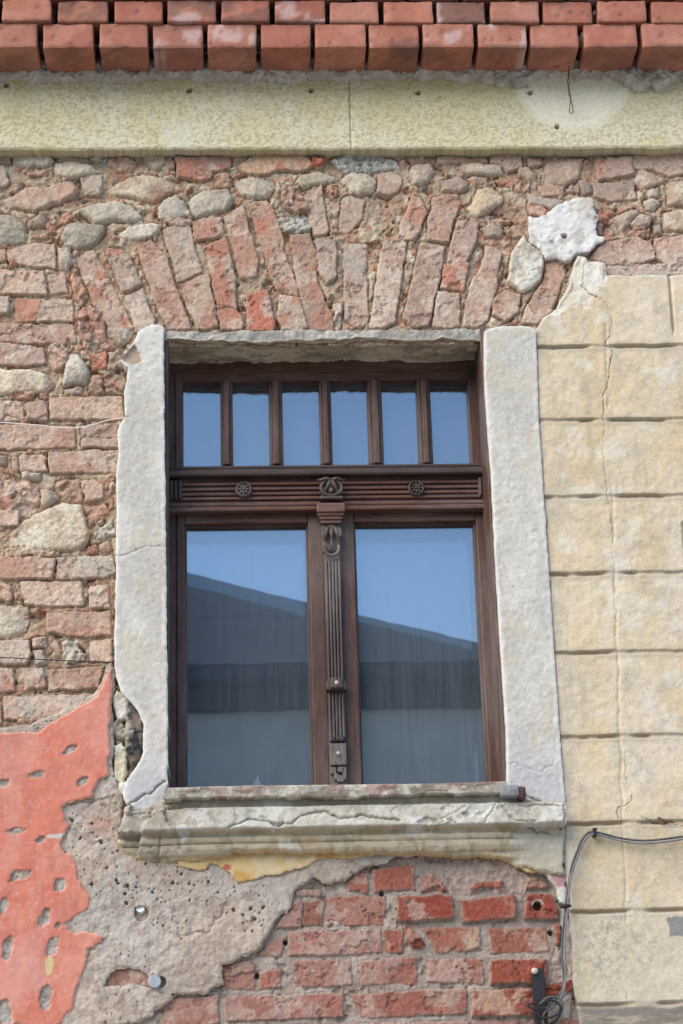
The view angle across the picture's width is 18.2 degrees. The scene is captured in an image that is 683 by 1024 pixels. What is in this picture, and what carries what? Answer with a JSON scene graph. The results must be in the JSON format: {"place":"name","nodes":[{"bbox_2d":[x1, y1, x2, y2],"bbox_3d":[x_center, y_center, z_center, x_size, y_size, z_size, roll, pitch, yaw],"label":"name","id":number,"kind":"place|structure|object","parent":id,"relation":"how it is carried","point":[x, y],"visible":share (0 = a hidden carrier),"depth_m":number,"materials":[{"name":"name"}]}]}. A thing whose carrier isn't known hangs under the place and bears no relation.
{"place":"outdoors","nodes":[
{"label":"outdoors","id":0,"kind":"place"},
{"bbox_3d":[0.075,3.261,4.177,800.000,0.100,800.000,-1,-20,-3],"label":"street","id":1,"kind":"structure","parent":0,"visible":0},
{"bbox_2d":[0,51,682,1023],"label":"building wall","id":2,"kind":"structure","parent":1,"relation":"on","point":[576,265],"depth_m":5.30,"materials":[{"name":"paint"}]},
{"bbox_2d":[0,657,111,662],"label":"wire","id":3,"kind":"object","parent":2,"relation":"attached to","point":[56,660],"visible":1,"depth_m":5.18,"materials":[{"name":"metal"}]},
{"bbox_2d":[0,417,123,428],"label":"string","id":4,"kind":"object","parent":2,"relation":"attached to","point":[62,427],"visible":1,"depth_m":5.39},
{"bbox_2d":[136,906,144,913],"bbox_3d":[-0.470,0.935,5.007,0.021,0.028,0.041,-1,-20,-3],"label":"pipe plug","id":5,"kind":"object","parent":2,"relation":"in","point":[140,910],"visible":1,"depth_m":4.99,"materials":[{"name":"white plastic"}]},
{"bbox_2d":[148,975,161,988],"bbox_3d":[-0.431,1.085,4.933,0.031,0.031,0.036,-1,-20,-3],"label":"bolt head","id":6,"kind":"object","parent":2,"relation":"attached to","point":[154,981],"visible":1,"depth_m":4.92},
{"bbox_2d":[183,397,469,531],"bbox_3d":[-0.075,0.828,6.872,2.303,2.696,2.580,-1,-20,-3],"label":"room","id":7,"kind":"object","parent":2,"relation":"attached to","point":[202,436],"visible":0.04,"depth_m":7.49,"materials":[{"name":"blue glass"}]},
{"bbox_2d":[114,324,566,875],"bbox_3d":[-0.020,0.209,5.314,1.079,1.434,0.274,-1,-20,-3],"label":"window surround","id":8,"kind":"object","parent":2,"relation":"attached to","point":[518,818],"visible":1,"depth_m":5.18,"materials":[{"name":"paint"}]},
{"bbox_2d":[164,326,505,787],"bbox_3d":[-0.018,0.124,5.423,0.908,1.203,0.238,-1,-20,-3],"label":"timber window","id":9,"kind":"structure","parent":8,"relation":"attached to","point":[328,505],"depth_m":5.48,"materials":[{"name":"brown wood"}]},
{"bbox_2d":[253,776,260,784],"bbox_3d":[-0.212,0.673,5.311,0.031,0.038,0.004,-1,-20,-3],"label":"paper corner","id":10,"kind":"object","parent":9,"relation":"on","point":[257,781],"visible":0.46,"depth_m":5.31,"materials":[{"name":"white paper"}]},
{"bbox_2d":[187,527,485,786],"bbox_3d":[-0.019,0.406,5.500,0.868,0.765,0.016,-1,-20,-3],"label":"net curtain","id":11,"kind":"object","parent":9,"relation":"hanging from","point":[248,708],"visible":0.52,"depth_m":5.51,"materials":[{"name":"fabric"}]},
{"bbox_2d":[0,0,682,95],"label":"brick cornice","id":12,"kind":"structure","parent":2,"relation":"attached to","point":[635,46],"depth_m":5.66,"materials":[{"name":"red brick"}]},
{"bbox_2d":[0,52,682,159],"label":"plaster band","id":13,"kind":"object","parent":2,"relation":"attached to","point":[412,117],"visible":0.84,"depth_m":5.70,"materials":[{"name":"paint"}]},
{"bbox_2d":[567,66,572,113],"bbox_3d":[0.609,-1.127,5.708,0.012,0.124,0.044,-5,-20,8],"label":"wire hook","id":14,"kind":"object","parent":13,"relation":"attached to","point":[569,92],"visible":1,"depth_m":5.72,"materials":[{"name":"grey metal"}]},
{"bbox_2d":[527,968,561,1023],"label":"iron bar","id":15,"kind":"object","parent":2,"relation":"attached to","point":[538,986],"visible":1,"depth_m":4.92,"materials":[{"name":"black metal"}]},
{"bbox_2d":[592,828,596,837],"bbox_3d":[0.600,0.761,5.070,0.011,0.019,0.031,-1,-20,-3],"label":"cable clip","id":16,"kind":"object","parent":2,"relation":"attached to","point":[594,830],"visible":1,"depth_m":5.06,"materials":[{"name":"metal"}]},
{"bbox_2d":[539,831,682,1023],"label":"cable","id":17,"kind":"object","parent":2,"relation":"attached to","point":[563,923],"visible":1,"depth_m":5.00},
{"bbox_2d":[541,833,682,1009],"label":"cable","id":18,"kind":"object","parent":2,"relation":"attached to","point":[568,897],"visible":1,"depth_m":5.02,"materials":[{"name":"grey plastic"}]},
{"bbox_2d":[560,904,571,907],"bbox_3d":[0.524,0.923,5.003,0.028,0.008,0.021,-1,-20,-3],"label":"cable tie","id":19,"kind":"object","parent":18,"relation":"attached to","point":[565,906],"visible":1,"depth_m":5.00,"materials":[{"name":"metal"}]},
{"bbox_2d":[658,817,673,822],"bbox_3d":[0.769,0.732,5.093,0.043,0.021,0.020,-9,-21,19],"label":"nail","id":20,"kind":"object","parent":2,"relation":"attached to","point":[661,819],"visible":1,"depth_m":5.08,"materials":[{"name":"metal"}]}
]}

